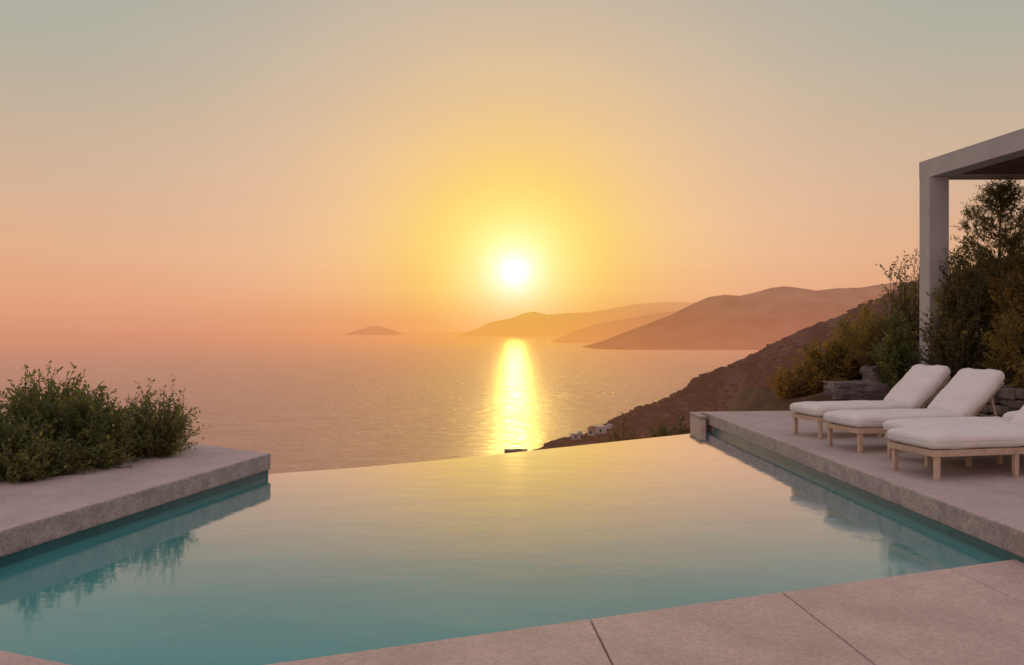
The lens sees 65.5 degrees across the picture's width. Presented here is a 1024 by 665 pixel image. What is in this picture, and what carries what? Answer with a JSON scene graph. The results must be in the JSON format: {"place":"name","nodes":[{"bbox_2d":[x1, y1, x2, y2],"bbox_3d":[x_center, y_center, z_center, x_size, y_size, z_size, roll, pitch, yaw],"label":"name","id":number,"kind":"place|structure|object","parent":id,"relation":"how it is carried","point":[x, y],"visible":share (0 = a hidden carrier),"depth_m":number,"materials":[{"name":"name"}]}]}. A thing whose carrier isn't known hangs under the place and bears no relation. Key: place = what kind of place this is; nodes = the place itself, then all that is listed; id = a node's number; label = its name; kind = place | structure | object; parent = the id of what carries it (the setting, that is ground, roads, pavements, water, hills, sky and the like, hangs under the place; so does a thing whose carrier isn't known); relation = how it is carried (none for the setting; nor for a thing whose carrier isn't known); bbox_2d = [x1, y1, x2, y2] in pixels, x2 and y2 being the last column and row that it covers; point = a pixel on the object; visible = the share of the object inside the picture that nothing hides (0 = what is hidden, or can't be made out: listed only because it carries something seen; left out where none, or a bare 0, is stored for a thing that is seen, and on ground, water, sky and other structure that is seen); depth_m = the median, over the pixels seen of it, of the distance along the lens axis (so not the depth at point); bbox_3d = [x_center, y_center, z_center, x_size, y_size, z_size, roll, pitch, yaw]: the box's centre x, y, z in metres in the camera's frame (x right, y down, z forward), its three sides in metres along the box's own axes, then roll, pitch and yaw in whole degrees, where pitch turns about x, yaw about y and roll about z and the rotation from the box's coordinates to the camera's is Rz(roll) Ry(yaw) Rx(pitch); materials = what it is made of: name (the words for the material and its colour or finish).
{"place":"outdoors","nodes":[
{"label":"outdoors","id":0,"kind":"place"},
{"bbox_2d":[0,441,270,556],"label":"terrace","id":1,"kind":"structure","parent":0,"point":[36,513],"depth_m":6.95,"materials":[{"name":"concrete"}]},
{"bbox_2d":[0,403,19,459],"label":"shrub","id":2,"kind":"object","parent":1,"relation":"on","point":[3,429],"visible":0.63,"depth_m":7.27,"materials":[{"name":"green plant"}]},
{"bbox_2d":[0,364,106,467],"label":"shrub","id":3,"kind":"object","parent":1,"relation":"on","point":[32,409],"visible":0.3,"depth_m":7.83,"materials":[{"name":"green plant"}]},
{"bbox_2d":[0,411,111,483],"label":"shrub","id":4,"kind":"object","parent":1,"relation":"on","point":[30,460],"visible":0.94,"depth_m":7.31,"materials":[{"name":"green plant"}]},
{"bbox_2d":[1,360,133,417],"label":"shrub","id":5,"kind":"object","parent":1,"relation":"on","point":[83,389],"visible":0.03,"depth_m":9.04,"materials":[{"name":"green plant"}]},
{"bbox_2d":[31,380,152,470],"bbox_3d":[-4.294,0.978,8.097,1.135,0.965,1.121,0,0,23],"label":"shrub","id":6,"kind":"object","parent":1,"relation":"on","point":[117,449],"visible":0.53,"depth_m":7.97,"materials":[{"name":"green plant"}]},
{"bbox_2d":[104,374,209,458],"bbox_3d":[-3.825,0.963,8.823,1.004,0.999,1.176,0,0,38],"label":"shrub","id":7,"kind":"object","parent":1,"relation":"on","point":[164,436],"visible":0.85,"depth_m":8.62,"materials":[{"name":"green plant"}]},
{"bbox_2d":[344,326,402,334],"bbox_3d":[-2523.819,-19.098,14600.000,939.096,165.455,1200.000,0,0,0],"label":"distant island","id":8,"kind":"structure","parent":0,"point":[374,330],"depth_m":14305.65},
{"bbox_2d":[0,332,759,473],"bbox_3d":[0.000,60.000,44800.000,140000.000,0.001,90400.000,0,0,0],"label":"sea","id":9,"kind":"structure","parent":0,"point":[299,401],"depth_m":921.67,"materials":[{"name":"liquid"}]},
{"bbox_2d":[504,449,527,452],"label":"sea rock","id":10,"kind":"object","parent":9,"relation":"in","point":[512,450],"visible":0.32,"depth_m":383.79,"materials":[{"name":"brown stone"}]},
{"bbox_2d":[0,431,1004,664],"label":"pool water","id":11,"kind":"structure","parent":0,"point":[280,567],"depth_m":5.79,"materials":[{"name":"teal liquid"}]},
{"bbox_2d":[0,559,1023,664],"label":"terrace","id":12,"kind":"structure","parent":0,"point":[970,615],"depth_m":4.15,"materials":[{"name":"stone"}]},
{"bbox_2d":[0,427,1023,567],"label":"pool side tiles","id":13,"kind":"object","parent":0,"point":[12,558],"visible":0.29,"depth_m":6.83,"materials":[{"name":"grey tile"}]},
{"bbox_2d":[0,0,1023,331],"label":"sky","id":14,"kind":"structure","parent":0,"point":[166,165],"materials":[{"name":"orange"}]},
{"bbox_2d":[456,302,695,336],"bbox_3d":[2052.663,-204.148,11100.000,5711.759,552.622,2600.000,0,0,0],"label":"hills","id":15,"kind":"structure","parent":0,"point":[532,324],"depth_m":10607.97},
{"bbox_2d":[551,311,677,342],"bbox_3d":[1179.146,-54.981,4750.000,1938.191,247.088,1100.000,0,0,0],"label":"hills","id":16,"kind":"structure","parent":0,"point":[596,333],"depth_m":4584.71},
{"bbox_2d":[582,281,918,349],"bbox_3d":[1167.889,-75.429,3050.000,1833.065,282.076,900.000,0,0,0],"label":"hills","id":17,"kind":"structure","parent":0,"point":[759,320],"depth_m":2879.07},
{"bbox_2d":[530,266,1007,450],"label":"headland","id":18,"kind":"structure","parent":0,"point":[735,374],"depth_m":377.70,"materials":[{"name":"brown soil"}]},
{"bbox_2d":[570,431,584,438],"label":"hillside house","id":19,"kind":"structure","parent":18,"relation":"on","point":[579,435],"depth_m":392.73,"materials":[{"name":"white paint"}]},
{"bbox_2d":[587,426,596,435],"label":"hillside house","id":20,"kind":"structure","parent":18,"relation":"on","point":[590,430],"depth_m":389.69,"materials":[{"name":"white paint"}]},
{"bbox_2d":[594,424,612,433],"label":"hillside house","id":21,"kind":"structure","parent":18,"relation":"on","point":[601,429],"depth_m":386.91,"materials":[{"name":"white paint"}]},
{"bbox_2d":[598,411,637,441],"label":"shrub","id":22,"kind":"object","parent":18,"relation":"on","point":[616,435],"visible":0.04,"depth_m":14.58,"materials":[{"name":"green plant"}]},
{"bbox_2d":[645,425,666,437],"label":"shrub","id":23,"kind":"object","parent":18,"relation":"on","point":[658,431],"visible":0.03,"depth_m":15.03,"materials":[{"name":"green plant"}]},
{"bbox_2d":[542,256,1007,448],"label":"hillside scrub","id":24,"kind":"object","parent":18,"relation":"on","point":[703,388],"visible":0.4,"depth_m":378.45,"materials":[{"name":"brown plant"}]},
{"bbox_2d":[725,325,980,410],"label":"terrain","id":25,"kind":"structure","parent":0,"point":[754,399],"depth_m":15.75,"materials":[{"name":"soil"}]},
{"bbox_2d":[656,410,689,436],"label":"shrub","id":26,"kind":"object","parent":25,"relation":"on","point":[681,430],"visible":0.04,"depth_m":15.20,"materials":[{"name":"green plant"}]},
{"bbox_2d":[708,425,713,431],"bbox_3d":[5.086,2.873,4.776,3.941,2.654,17.822,0,0,-5],"label":"terrace base","id":27,"kind":"object","parent":25,"relation":"on","point":[710,428],"depth_m":13.30,"materials":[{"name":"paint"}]},
{"bbox_2d":[689,411,737,433],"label":"parapet wall","id":28,"kind":"structure","parent":25,"relation":"on","point":[698,424],"depth_m":13.41,"materials":[{"name":"paint"}]},
{"bbox_2d":[764,359,846,402],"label":"shrub","id":29,"kind":"object","parent":25,"relation":"on","point":[807,383],"visible":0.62,"depth_m":14.55,"materials":[{"name":"green plant"}]},
{"bbox_2d":[787,332,861,386],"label":"shrub","id":30,"kind":"object","parent":25,"relation":"on","point":[839,365],"visible":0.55,"depth_m":14.90,"materials":[{"name":"green plant"}]},
{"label":"planting bed","id":31,"kind":"structure","parent":25,"relation":"on","visible":0},
{"bbox_2d":[823,300,887,379],"bbox_3d":[6.745,0.234,15.017,1.626,1.672,1.725,0,0,0],"label":"shrub","id":32,"kind":"object","parent":31,"relation":"on","point":[841,346],"visible":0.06,"depth_m":15.02,"materials":[{"name":"green plant"}]},
{"bbox_2d":[828,308,906,366],"bbox_3d":[6.395,0.292,13.984,1.383,1.516,1.483,0,0,-21],"label":"shrub","id":33,"kind":"object","parent":31,"relation":"on","point":[865,339],"visible":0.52,"depth_m":13.94,"materials":[{"name":"green plant"}]},
{"bbox_2d":[867,248,918,364],"bbox_3d":[6.923,-0.255,13.499,1.528,2.369,1.265,0,0,0],"label":"shrub","id":34,"kind":"object","parent":31,"relation":"on","point":[903,307],"visible":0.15,"depth_m":13.51,"materials":[{"name":"green plant"}]},
{"bbox_2d":[867,307,920,391],"bbox_3d":[6.240,0.344,12.867,1.128,1.507,1.027,0,0,-30],"label":"shrub","id":35,"kind":"object","parent":31,"relation":"on","point":[897,356],"visible":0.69,"depth_m":12.72,"materials":[{"name":"green plant"}]},
{"bbox_2d":[905,288,995,380],"bbox_3d":[6.658,0.113,11.734,1.242,1.534,1.048,0,0,-18],"label":"shrub","id":36,"kind":"object","parent":31,"relation":"on","point":[953,351],"visible":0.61,"depth_m":11.57,"materials":[{"name":"green plant"}]},
{"bbox_2d":[916,235,999,378],"bbox_3d":[6.801,-0.319,11.912,1.240,2.344,1.177,0,0,18],"label":"shrub","id":37,"kind":"object","parent":31,"relation":"on","point":[944,303],"visible":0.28,"depth_m":11.82,"materials":[{"name":"green plant"}]},
{"bbox_2d":[919,128,1023,364],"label":"pergola","id":38,"kind":"object","parent":31,"relation":"on","point":[995,158],"visible":0.82,"depth_m":12.20,"materials":[{"name":"white concrete"}]},
{"bbox_2d":[926,173,1023,328],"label":"conifer tree","id":39,"kind":"object","parent":31,"relation":"on","point":[1009,244],"visible":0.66,"depth_m":11.99,"materials":[{"name":"green plant"}]},
{"bbox_2d":[959,202,1023,301],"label":"shrub","id":40,"kind":"object","parent":31,"relation":"on","point":[964,237],"depth_m":12.79,"materials":[{"name":"green plant"}]},
{"bbox_2d":[976,297,1023,387],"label":"shrub","id":41,"kind":"object","parent":31,"relation":"on","point":[1009,349],"visible":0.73,"depth_m":10.67,"materials":[{"name":"green plant"}]},
{"bbox_2d":[977,235,1023,358],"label":"shrub","id":42,"kind":"object","parent":31,"relation":"on","point":[1014,291],"visible":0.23,"depth_m":11.47,"materials":[{"name":"green plant"}]},
{"bbox_2d":[1006,356,1023,387],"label":"shrub","id":43,"kind":"object","parent":31,"relation":"on","point":[1017,383],"visible":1,"depth_m":10.13,"materials":[{"name":"green plant"}]},
{"bbox_2d":[703,411,1023,557],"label":"terrace","id":44,"kind":"structure","parent":0,"point":[982,498],"depth_m":7.74,"materials":[{"name":"concrete"}]},
{"bbox_2d":[834,397,884,400],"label":"stone block","id":45,"kind":"structure","parent":44,"relation":"on","point":[870,399],"depth_m":12.90,"materials":[{"name":"grey stone"}]},
{"bbox_2d":[822,380,890,398],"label":"stone block","id":46,"kind":"structure","parent":45,"relation":"on","point":[851,388],"depth_m":12.92,"materials":[{"name":"grey stone"}]},
{"bbox_2d":[859,365,883,381],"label":"stone block","id":47,"kind":"structure","parent":46,"relation":"on","point":[866,372],"depth_m":13.29,"materials":[{"name":"grey stone"}]},
{"bbox_2d":[790,364,950,438],"bbox_3d":[4.855,0.902,10.574,2.243,0.918,0.657,0,0,-12],"label":"sun lounger","id":48,"kind":"object","parent":44,"relation":"on","point":[918,386],"visible":0.73,"depth_m":10.43,"materials":[{"name":"fabric"}]},
{"bbox_2d":[823,368,1004,452],"bbox_3d":[4.855,0.902,9.424,2.243,0.918,0.657,0,0,-12],"label":"sun lounger","id":49,"kind":"object","parent":44,"relation":"on","point":[967,392],"visible":0.68,"depth_m":9.28,"materials":[{"name":"fabric"}]},
{"bbox_2d":[883,410,1018,466],"bbox_3d":[5.149,1.102,8.507,2.272,0.517,0.657,0,0,-12],"label":"sun lounger","id":50,"kind":"object","parent":44,"relation":"on","point":[1007,418],"visible":0.27,"depth_m":8.38,"materials":[{"name":"white fabric"}]},
{"bbox_2d":[887,405,1023,480],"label":"sun lounger","id":51,"kind":"object","parent":44,"relation":"on","point":[969,442],"visible":1,"depth_m":7.42,"materials":[{"name":"white fabric"}]},
{"bbox_2d":[925,381,1023,416],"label":"dry stone wall","id":52,"kind":"structure","parent":44,"relation":"on","point":[1007,398],"depth_m":10.29,"materials":[{"name":"grey stone"}]}
]}

